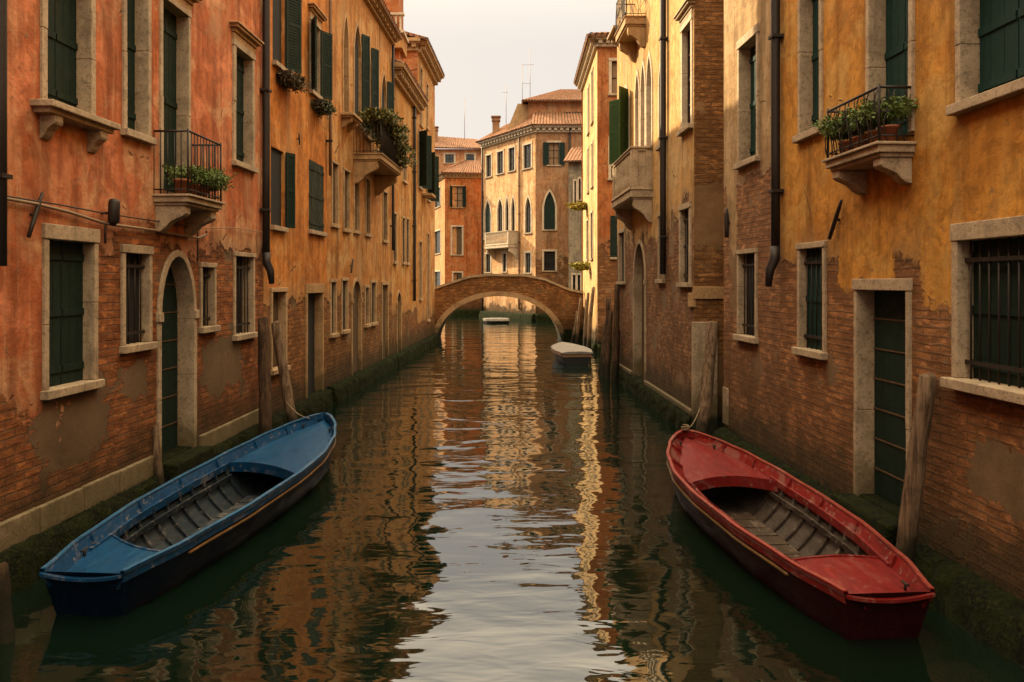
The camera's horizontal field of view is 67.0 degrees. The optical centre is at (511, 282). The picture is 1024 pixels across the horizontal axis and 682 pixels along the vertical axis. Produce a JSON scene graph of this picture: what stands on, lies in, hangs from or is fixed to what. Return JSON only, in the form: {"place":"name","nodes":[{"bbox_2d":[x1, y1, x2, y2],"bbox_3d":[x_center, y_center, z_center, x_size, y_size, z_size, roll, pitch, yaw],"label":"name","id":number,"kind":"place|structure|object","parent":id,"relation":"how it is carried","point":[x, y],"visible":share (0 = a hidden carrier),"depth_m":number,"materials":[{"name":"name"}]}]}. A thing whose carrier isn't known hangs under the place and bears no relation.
{"place":"outdoors","nodes":[
{"label":"outdoors","id":0,"kind":"place"},
{"bbox_2d":[403,0,616,148],"label":"sky","id":1,"kind":"structure","parent":0,"point":[481,47],"materials":[{"name":"white"}]},
{"bbox_2d":[0,316,1023,681],"bbox_3d":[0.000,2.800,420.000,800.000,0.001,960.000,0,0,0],"label":"canal water","id":2,"kind":"structure","parent":0,"point":[488,502],"depth_m":7.26,"materials":[{"name":"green liquid"}]},
{"bbox_2d":[0,562,14,644],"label":"mooring post","id":3,"kind":"object","parent":2,"relation":"in","point":[7,631],"visible":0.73,"depth_m":6.05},
{"bbox_2d":[0,0,273,594],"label":"salmon house","id":4,"kind":"structure","parent":2,"relation":"on","point":[128,335],"depth_m":9.02,"materials":[{"name":"paint"}]},
{"bbox_2d":[40,223,104,399],"bbox_3d":[-4.641,0.286,8.060,0.286,1.737,0.996,0,0,0],"label":"window","id":5,"kind":"structure","parent":4,"relation":"in","point":[70,254],"depth_m":8.17,"materials":[{"name":"wood"}]},
{"bbox_2d":[30,0,120,153],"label":"window","id":6,"kind":"structure","parent":4,"relation":"in","point":[67,27],"depth_m":8.20,"materials":[{"name":"stone"}]},
{"bbox_2d":[101,199,119,243],"bbox_3d":[-4.484,-0.682,8.643,0.192,0.499,0.138,0,0,0],"label":"wall lamp","id":7,"kind":"object","parent":4,"relation":"attached to","point":[113,213],"visible":0.98,"depth_m":8.60,"materials":[{"name":"black metal"}]},
{"bbox_2d":[119,244,157,353],"bbox_3d":[-4.582,0.192,9.371,0.225,1.281,0.759,0,0,2],"label":"window","id":8,"kind":"structure","parent":4,"relation":"in","point":[136,260],"depth_m":9.52,"materials":[{"name":"stone"}]},
{"bbox_2d":[121,0,156,145],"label":"window","id":9,"kind":"structure","parent":4,"relation":"in","point":[136,14],"depth_m":9.62,"materials":[{"name":"stone"}]},
{"bbox_2d":[159,0,202,192],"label":"doorway","id":10,"kind":"structure","parent":4,"relation":"in","point":[175,16],"depth_m":10.64,"materials":[{"name":"stone"}]},
{"bbox_2d":[156,250,213,481],"bbox_3d":[-4.523,1.227,10.435,0.584,3.328,1.168,0,0,0],"label":"doorway","id":11,"kind":"structure","parent":4,"relation":"in","point":[177,314],"depth_m":10.77,"materials":[{"name":"stone"}]},
{"bbox_2d":[162,163,238,197],"bbox_3d":[-4.212,-1.347,10.401,0.819,0.454,1.621,0,0,0],"label":"balcony plant","id":12,"kind":"object","parent":4,"relation":"on","point":[210,177],"visible":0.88,"depth_m":10.15,"materials":[{"name":"green plant"}]},
{"bbox_2d":[198,262,220,333],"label":"window","id":13,"kind":"structure","parent":4,"relation":"in","point":[207,271],"depth_m":11.56,"materials":[{"name":"stone"}]},
{"bbox_2d":[232,251,257,340],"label":"window","id":14,"kind":"structure","parent":4,"relation":"in","point":[243,262],"depth_m":13.11,"materials":[{"name":"stone"}]},
{"bbox_2d":[229,20,263,173],"bbox_3d":[-4.455,-2.997,12.774,0.330,2.266,1.156,0,0,2],"label":"window","id":15,"kind":"structure","parent":4,"relation":"in","point":[244,43],"depth_m":13.01,"materials":[{"name":"stone"}]},
{"bbox_2d":[152,424,163,485],"bbox_3d":[-4.394,2.412,9.669,0.147,1.238,0.324,0,0,-40],"label":"mooring post","id":16,"kind":"object","parent":2,"relation":"in","point":[158,471],"visible":0.59,"depth_m":9.69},
{"bbox_2d":[39,412,336,616],"bbox_3d":[-3.331,2.658,9.585,1.432,1.020,6.446,0,0,4],"label":"blue boat","id":17,"kind":"object","parent":2,"relation":"on","point":[171,534],"visible":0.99,"depth_m":8.39,"materials":[{"name":"blue paint"}]},
{"bbox_2d":[258,317,271,434],"bbox_3d":[-4.077,1.728,12.742,0.223,2.313,0.532,0,0,-25],"label":"mooring post","id":18,"kind":"object","parent":2,"relation":"in","point":[265,389],"visible":0.83,"depth_m":12.69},
{"bbox_2d":[271,321,296,422],"bbox_3d":[-4.001,1.798,13.733,0.677,2.231,0.202,0,0,32],"label":"mooring post","id":19,"kind":"object","parent":2,"relation":"in","point":[284,375],"visible":0.76,"depth_m":13.71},
{"bbox_2d":[263,0,332,429],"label":"orange house","id":20,"kind":"structure","parent":2,"relation":"on","point":[295,293],"depth_m":15.79,"materials":[{"name":"paint"}]},
{"bbox_2d":[270,287,290,374],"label":"window","id":21,"kind":"structure","parent":20,"relation":"in","point":[278,296],"depth_m":14.83,"materials":[{"name":"beige stone"}]},
{"bbox_2d":[270,147,294,231],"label":"window","id":22,"kind":"structure","parent":20,"relation":"in","point":[275,225],"depth_m":14.78,"materials":[{"name":"wood"}]},
{"bbox_2d":[272,0,301,73],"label":"window","id":23,"kind":"structure","parent":20,"relation":"in","point":[293,8],"depth_m":14.89,"materials":[{"name":"wood"}]},
{"bbox_2d":[276,69,309,93],"bbox_3d":[-4.237,-3.822,14.741,0.705,0.329,0.987,0,0,0],"label":"window plant","id":24,"kind":"object","parent":20,"relation":"attached to","point":[290,79],"depth_m":14.52,"materials":[{"name":"green plant"}]},
{"bbox_2d":[305,284,324,398],"bbox_3d":[-4.378,1.539,16.844,0.232,3.014,1.344,0,0,2],"label":"doorway","id":25,"kind":"structure","parent":20,"relation":"in","point":[314,293],"depth_m":17.33,"materials":[{"name":"paint"}]},
{"bbox_2d":[308,159,327,236],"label":"window","id":26,"kind":"structure","parent":20,"relation":"in","point":[316,171],"depth_m":17.02,"materials":[{"name":"wood"}]},
{"bbox_2d":[308,2,332,99],"bbox_3d":[-4.230,-4.974,16.866,0.305,1.894,1.271,0,0,2],"label":"window","id":27,"kind":"structure","parent":20,"relation":"in","point":[320,42],"depth_m":17.19,"materials":[{"name":"wood"}]},
{"bbox_2d":[310,97,336,118],"bbox_3d":[-4.193,-3.810,16.934,0.668,0.358,0.952,0,0,0],"label":"window plant","id":28,"kind":"object","parent":20,"relation":"attached to","point":[325,107],"depth_m":16.74,"materials":[{"name":"green plant"}]},
{"bbox_2d":[327,0,402,403],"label":"gothic house","id":29,"kind":"structure","parent":2,"relation":"on","point":[362,179],"depth_m":20.97,"materials":[{"name":"paint"}]},
{"bbox_2d":[329,279,339,337],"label":"window","id":30,"kind":"structure","parent":29,"relation":"in","point":[333,282],"depth_m":18.53,"materials":[{"name":"beige stone"}]},
{"bbox_2d":[331,159,340,228],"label":"window","id":31,"kind":"structure","parent":29,"relation":"in","point":[335,165],"depth_m":18.70,"materials":[{"name":"beige stone"}]},
{"bbox_2d":[341,277,350,333],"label":"window","id":32,"kind":"structure","parent":29,"relation":"in","point":[345,329],"depth_m":19.64,"materials":[{"name":"beige stone"}]},
{"bbox_2d":[343,167,351,232],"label":"window","id":33,"kind":"structure","parent":29,"relation":"in","point":[346,173],"depth_m":19.83,"materials":[{"name":"beige stone"}]},
{"bbox_2d":[340,11,362,132],"bbox_3d":[-4.098,-5.347,19.546,0.430,3.003,0.967,0,0,2],"label":"window","id":34,"kind":"structure","parent":29,"relation":"in","point":[350,120],"depth_m":19.75,"materials":[{"name":"paint"}]},
{"bbox_2d":[351,277,362,375],"bbox_3d":[-4.196,1.249,20.719,0.155,2.761,1.182,0,0,2],"label":"doorway","id":35,"kind":"structure","parent":29,"relation":"in","point":[356,294],"depth_m":21.05,"materials":[{"name":"paint"}]},
{"bbox_2d":[353,172,361,234],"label":"window","id":36,"kind":"structure","parent":29,"relation":"in","point":[356,187],"depth_m":20.94,"materials":[{"name":"beige stone"}]},
{"bbox_2d":[353,20,369,130],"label":"window","id":37,"kind":"structure","parent":29,"relation":"in","point":[361,53],"depth_m":21.22,"materials":[{"name":"paint"}]},
{"bbox_2d":[364,285,371,327],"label":"window","id":38,"kind":"structure","parent":29,"relation":"in","point":[367,323],"depth_m":22.15,"materials":[{"name":"beige stone"}]},
{"bbox_2d":[365,176,372,237],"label":"window","id":39,"kind":"structure","parent":29,"relation":"in","point":[367,180],"depth_m":22.31,"materials":[{"name":"beige stone"}]},
{"bbox_2d":[362,34,378,141],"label":"window","id":40,"kind":"structure","parent":29,"relation":"in","point":[374,56],"depth_m":22.50,"materials":[{"name":"paint"}]},
{"bbox_2d":[370,280,377,325],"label":"window","id":41,"kind":"structure","parent":29,"relation":"in","point":[372,282],"depth_m":22.97,"materials":[{"name":"beige stone"}]},
{"bbox_2d":[381,282,388,359],"bbox_3d":[-4.074,1.209,24.548,0.142,2.449,1.073,0,0,2],"label":"doorway","id":42,"kind":"structure","parent":29,"relation":"in","point":[384,285],"depth_m":24.89,"materials":[{"name":"paint"}]},
{"bbox_2d":[382,191,388,243],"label":"window","id":43,"kind":"structure","parent":29,"relation":"in","point":[385,194],"depth_m":24.79,"materials":[{"name":"beige stone"}]},
{"bbox_2d":[357,107,416,170],"bbox_3d":[-3.513,-4.016,21.936,1.464,1.270,3.829,0,0,0],"label":"balcony bush","id":44,"kind":"object","parent":29,"relation":"on","point":[388,118],"visible":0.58,"depth_m":21.55,"materials":[{"name":"green plant"}]},
{"bbox_2d":[380,70,393,111],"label":"window","id":45,"kind":"structure","parent":29,"relation":"in","point":[386,92],"depth_m":24.80,"materials":[{"name":"paint"}]},
{"bbox_2d":[391,58,428,365],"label":"dentil house","id":46,"kind":"structure","parent":2,"relation":"on","point":[411,100],"depth_m":28.42,"materials":[{"name":"paint"}]},
{"bbox_2d":[383,0,408,60],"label":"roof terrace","id":47,"kind":"structure","parent":46,"relation":"on","point":[395,7],"depth_m":27.30,"materials":[{"name":"orange paint"}]},
{"bbox_2d":[393,211,398,263],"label":"window","id":48,"kind":"structure","parent":46,"relation":"in","point":[395,213],"depth_m":26.47,"materials":[{"name":"beige stone"}]},
{"bbox_2d":[396,290,402,351],"bbox_3d":[-3.983,1.380,27.034,0.155,2.221,0.965,0,0,2],"label":"doorway","id":49,"kind":"structure","parent":46,"relation":"in","point":[399,302],"depth_m":27.39,"materials":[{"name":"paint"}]},
{"bbox_2d":[403,31,444,350],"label":"bridge end house","id":50,"kind":"structure","parent":2,"relation":"on","point":[423,64],"depth_m":33.17,"materials":[{"name":"paint"}]},
{"bbox_2d":[419,240,423,300],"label":"window","id":51,"kind":"structure","parent":50,"relation":"in","point":[420,242],"depth_m":32.28,"materials":[{"name":"beige stone"}]},
{"bbox_2d":[418,129,431,190],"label":"window","id":52,"kind":"structure","parent":50,"relation":"in","point":[424,140],"depth_m":31.49,"materials":[{"name":"wood"}]},
{"bbox_2d":[427,233,430,321],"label":"window","id":53,"kind":"structure","parent":50,"relation":"in","point":[428,234],"depth_m":34.48,"materials":[{"name":"beige stone"}]},
{"bbox_2d":[427,152,438,202],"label":"window","id":54,"kind":"structure","parent":50,"relation":"in","point":[435,159],"depth_m":34.81,"materials":[{"name":"wood"}]},
{"bbox_2d":[435,160,480,315],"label":"burnt orange house","id":55,"kind":"structure","parent":2,"relation":"on","point":[458,230],"depth_m":65.30,"materials":[{"name":"paint"}]},
{"bbox_2d":[450,225,463,255],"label":"window","id":56,"kind":"structure","parent":55,"relation":"in","point":[460,228],"depth_m":65.29,"materials":[{"name":"stone"}]},
{"bbox_2d":[450,185,465,207],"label":"window","id":57,"kind":"structure","parent":55,"relation":"in","point":[461,189],"depth_m":65.23,"materials":[{"name":"paint"}]},
{"bbox_2d":[435,99,480,172],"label":"peach house","id":58,"kind":"structure","parent":2,"relation":"on","point":[455,150],"depth_m":76.00,"materials":[{"name":"stone"}]},
{"bbox_2d":[443,152,455,163],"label":"window","id":59,"kind":"structure","parent":58,"relation":"in","point":[448,157],"depth_m":76.10,"materials":[{"name":"stone"}]},
{"bbox_2d":[435,274,583,340],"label":"brick bridge","id":60,"kind":"structure","parent":2,"relation":"in","point":[558,304],"depth_m":37.20,"materials":[{"name":"brown brick"}]},
{"bbox_2d":[476,64,581,320],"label":"canal bend house","id":61,"kind":"structure","parent":2,"relation":"on","point":[525,194],"depth_m":57.61,"materials":[{"name":"paint"}]},
{"bbox_2d":[483,198,491,239],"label":"window","id":62,"kind":"structure","parent":61,"relation":"in","point":[487,215],"depth_m":62.12,"materials":[{"name":"stone"}]},
{"bbox_2d":[484,152,491,178],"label":"window","id":63,"kind":"structure","parent":61,"relation":"in","point":[488,157],"depth_m":62.03,"materials":[{"name":"stone"}]},
{"bbox_2d":[495,149,503,175],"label":"window","id":64,"kind":"structure","parent":61,"relation":"in","point":[499,153],"depth_m":60.43,"materials":[{"name":"stone"}]},
{"bbox_2d":[496,197,503,231],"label":"window","id":65,"kind":"structure","parent":61,"relation":"in","point":[500,210],"depth_m":60.43,"materials":[{"name":"stone"}]},
{"bbox_2d":[504,195,509,230],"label":"window","id":66,"kind":"structure","parent":61,"relation":"in","point":[507,207],"depth_m":59.54,"materials":[{"name":"stone"}]},
{"bbox_2d":[507,145,515,172],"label":"window","id":67,"kind":"structure","parent":61,"relation":"in","point":[511,150],"depth_m":59.03,"materials":[{"name":"stone"}]},
{"bbox_2d":[510,195,515,230],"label":"window","id":68,"kind":"structure","parent":61,"relation":"in","point":[513,205],"depth_m":58.80,"materials":[{"name":"stone"}]},
{"bbox_2d":[521,141,532,170],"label":"window","id":69,"kind":"structure","parent":61,"relation":"in","point":[526,147],"depth_m":57.13,"materials":[{"name":"stone"}]},
{"bbox_2d":[523,251,531,273],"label":"window","id":70,"kind":"structure","parent":61,"relation":"in","point":[527,254],"depth_m":57.01,"materials":[{"name":"stone"}]},
{"bbox_2d":[523,195,531,233],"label":"window","id":71,"kind":"structure","parent":61,"relation":"in","point":[528,206],"depth_m":57.01,"materials":[{"name":"stone"}]},
{"bbox_2d":[542,189,557,230],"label":"window","id":72,"kind":"structure","parent":61,"relation":"in","point":[549,207],"depth_m":56.11,"materials":[{"name":"wood"}]},
{"bbox_2d":[542,249,557,271],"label":"window","id":73,"kind":"structure","parent":61,"relation":"in","point":[549,256],"depth_m":56.19,"materials":[{"name":"stone"}]},
{"bbox_2d":[543,141,564,165],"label":"window","id":74,"kind":"structure","parent":61,"relation":"in","point":[553,151],"depth_m":55.95,"materials":[{"name":"wood"}]},
{"bbox_2d":[551,342,592,364],"bbox_3d":[2.086,2.596,28.200,1.338,0.607,4.326,0,0,-3],"label":"covered boat","id":75,"kind":"object","parent":2,"relation":"on","point":[565,353],"visible":0.98,"depth_m":26.12,"materials":[{"name":"grey fabric"}]},
{"bbox_2d":[563,147,581,290],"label":"grey house","id":76,"kind":"structure","parent":2,"relation":"on","point":[573,157],"depth_m":49.92,"materials":[{"name":"paint"}]},
{"bbox_2d":[583,293,589,346],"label":"mooring post","id":77,"kind":"object","parent":2,"relation":"in","point":[585,323],"visible":0.8,"depth_m":33.14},
{"bbox_2d":[587,287,594,348],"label":"mooring post","id":78,"kind":"object","parent":2,"relation":"in","point":[589,333],"visible":0.86,"depth_m":31.64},
{"bbox_2d":[573,32,616,351],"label":"house","id":79,"kind":"structure","parent":2,"relation":"on","point":[595,80],"depth_m":31.20,"materials":[{"name":"paint"}]},
{"bbox_2d":[565,201,587,210],"bbox_3d":[3.132,-3.532,36.069,1.209,0.489,1.373,0,0,22],"label":"hanging plant","id":80,"kind":"object","parent":79,"relation":"attached to","point":[578,206],"visible":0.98,"depth_m":35.74,"materials":[{"name":"yellow plant"}]},
{"bbox_2d":[568,261,590,270],"bbox_3d":[3.067,-0.720,34.468,1.200,0.496,1.465,0,0,-36],"label":"hanging plant","id":81,"kind":"object","parent":79,"relation":"attached to","point":[580,266],"visible":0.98,"depth_m":34.12,"materials":[{"name":"yellow plant"}]},
{"bbox_2d":[586,83,589,136],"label":"window","id":82,"kind":"structure","parent":79,"relation":"in","point":[588,88],"depth_m":35.22,"materials":[{"name":"stone"}]},
{"bbox_2d":[590,67,593,125],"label":"window","id":83,"kind":"structure","parent":79,"relation":"in","point":[592,71],"depth_m":33.43,"materials":[{"name":"stone"}]},
{"bbox_2d":[608,58,616,95],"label":"window","id":84,"kind":"structure","parent":79,"relation":"in","point":[612,61],"depth_m":31.31,"materials":[{"name":"stone"}]},
{"bbox_2d":[610,216,616,258],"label":"window","id":85,"kind":"structure","parent":79,"relation":"in","point":[613,220],"depth_m":31.18,"materials":[{"name":"wood"}]},
{"bbox_2d":[601,297,610,376],"bbox_3d":[2.796,1.825,23.187,0.182,2.743,0.636,0,0,34],"label":"mooring post","id":86,"kind":"object","parent":2,"relation":"in","point":[608,304],"visible":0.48,"depth_m":23.24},
{"bbox_2d":[605,311,612,378],"bbox_3d":[2.820,2.063,22.604,0.194,2.459,0.581,0,0,20],"label":"mooring post","id":87,"kind":"object","parent":2,"relation":"in","point":[608,347],"visible":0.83,"depth_m":22.61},
{"bbox_2d":[611,284,619,381],"bbox_3d":[2.934,1.699,21.993,0.200,3.310,0.617,0,0,26],"label":"mooring post","id":88,"kind":"object","parent":2,"relation":"in","point":[615,349],"visible":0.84,"depth_m":22.00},
{"bbox_2d":[607,0,723,434],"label":"stone balcony house","id":89,"kind":"structure","parent":2,"relation":"on","point":[666,134],"depth_m":16.12,"materials":[{"name":"paint"}]},
{"bbox_2d":[607,0,626,47],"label":"window","id":90,"kind":"structure","parent":89,"relation":"in","point":[611,36],"depth_m":22.03,"materials":[{"name":"stone"}]},
{"bbox_2d":[609,85,629,163],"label":"window","id":91,"kind":"structure","parent":89,"relation":"in","point":[619,109],"depth_m":20.93,"materials":[{"name":"wood"}]},
{"bbox_2d":[616,228,625,283],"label":"window","id":92,"kind":"structure","parent":89,"relation":"in","point":[621,233],"depth_m":22.52,"materials":[{"name":"stone"}]},
{"bbox_2d":[634,68,639,145],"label":"window","id":93,"kind":"structure","parent":89,"relation":"in","point":[637,80],"depth_m":20.01,"materials":[{"name":"stone"}]},
{"bbox_2d":[632,240,645,379],"bbox_3d":[3.304,0.851,19.496,0.275,3.862,1.675,0,0,-1],"label":"doorway","id":94,"kind":"structure","parent":89,"relation":"in","point":[639,265],"depth_m":20.20,"materials":[{"name":"stone"}]},
{"bbox_2d":[640,59,645,145],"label":"window","id":95,"kind":"structure","parent":89,"relation":"in","point":[643,72],"depth_m":19.26,"materials":[{"name":"stone"}]},
{"bbox_2d":[645,50,652,145],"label":"window","id":96,"kind":"structure","parent":89,"relation":"in","point":[649,70],"depth_m":18.53,"materials":[{"name":"stone"}]},
{"bbox_2d":[655,64,659,150],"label":"window","id":97,"kind":"structure","parent":89,"relation":"in","point":[657,148],"depth_m":17.13,"materials":[{"name":"stone"}]},
{"bbox_2d":[655,212,665,282],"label":"window","id":98,"kind":"structure","parent":89,"relation":"in","point":[661,277],"depth_m":17.16,"materials":[{"name":"stone"}]},
{"bbox_2d":[673,0,694,136],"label":"window","id":99,"kind":"structure","parent":89,"relation":"in","point":[684,15],"depth_m":15.01,"materials":[{"name":"stone"}]},
{"bbox_2d":[676,201,691,286],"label":"window","id":100,"kind":"structure","parent":89,"relation":"in","point":[685,210],"depth_m":15.10,"materials":[{"name":"stone"}]},
{"bbox_2d":[696,321,718,433],"bbox_3d":[3.302,1.771,13.139,0.226,2.212,0.809,0,0,36],"label":"mooring post","id":101,"kind":"object","parent":2,"relation":"in","point":[706,391],"visible":0.9,"depth_m":13.10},
{"bbox_2d":[712,0,779,462],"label":"beige house","id":102,"kind":"structure","parent":2,"relation":"on","point":[751,404],"depth_m":11.91,"materials":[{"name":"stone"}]},
{"bbox_2d":[732,248,758,343],"bbox_3d":[3.641,0.198,11.855,0.225,1.418,0.921,0,0,-3],"label":"window","id":103,"kind":"structure","parent":102,"relation":"in","point":[747,259],"depth_m":12.05,"materials":[{"name":"stone"}]},
{"bbox_2d":[733,23,759,169],"bbox_3d":[3.687,-2.794,11.811,0.357,2.026,0.972,0,0,0],"label":"window","id":104,"kind":"structure","parent":102,"relation":"in","point":[748,46],"depth_m":12.19,"materials":[{"name":"stone"}]},
{"bbox_2d":[666,429,934,639],"bbox_3d":[2.736,2.663,8.675,1.432,1.010,5.463,0,0,-4],"label":"red boat","id":105,"kind":"object","parent":2,"relation":"on","point":[816,555],"visible":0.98,"depth_m":7.74,"materials":[{"name":"red paint"}]},
{"bbox_2d":[765,0,1023,667],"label":"mustard house","id":106,"kind":"structure","parent":2,"relation":"on","point":[901,258],"depth_m":7.33,"materials":[{"name":"paint"}]},
{"bbox_2d":[792,0,822,143],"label":"window","id":107,"kind":"structure","parent":106,"relation":"in","point":[809,12],"depth_m":9.89,"materials":[{"name":"stone"}]},
{"bbox_2d":[791,240,827,359],"bbox_3d":[3.737,0.212,9.584,0.205,1.419,0.864,0,0,-3],"label":"window","id":108,"kind":"structure","parent":106,"relation":"in","point":[811,256],"depth_m":9.71,"materials":[{"name":"stone"}]},
{"bbox_2d":[809,93,918,152],"bbox_3d":[3.617,-1.574,7.923,0.804,0.473,1.499,0,0,0],"label":"balcony plant","id":109,"kind":"object","parent":106,"relation":"on","point":[896,107],"visible":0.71,"depth_m":7.61,"materials":[{"name":"green plant"}]},
{"bbox_2d":[831,278,912,546],"bbox_3d":[3.780,1.423,7.929,0.559,2.922,1.175,0,0,0],"label":"doorway","id":110,"kind":"structure","parent":106,"relation":"in","point":[882,307],"depth_m":8.20,"materials":[{"name":"wood"}]},
{"bbox_2d":[865,0,914,136],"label":"doorway","id":111,"kind":"structure","parent":106,"relation":"in","point":[889,24],"depth_m":8.05,"materials":[{"name":"wood"}]},
{"bbox_2d":[940,215,1023,404],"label":"window","id":112,"kind":"structure","parent":106,"relation":"in","point":[987,256],"depth_m":6.37,"materials":[{"name":"stone"}]},
{"bbox_2d":[946,0,1023,115],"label":"window","id":113,"kind":"structure","parent":106,"relation":"in","point":[991,71],"depth_m":6.47,"materials":[{"name":"wood"}]},
{"bbox_2d":[896,373,936,561],"bbox_3d":[3.659,1.833,7.039,0.384,2.031,0.186,0,0,38],"label":"mooring post","id":114,"kind":"object","parent":2,"relation":"in","point":[910,509],"visible":0.81,"depth_m":6.98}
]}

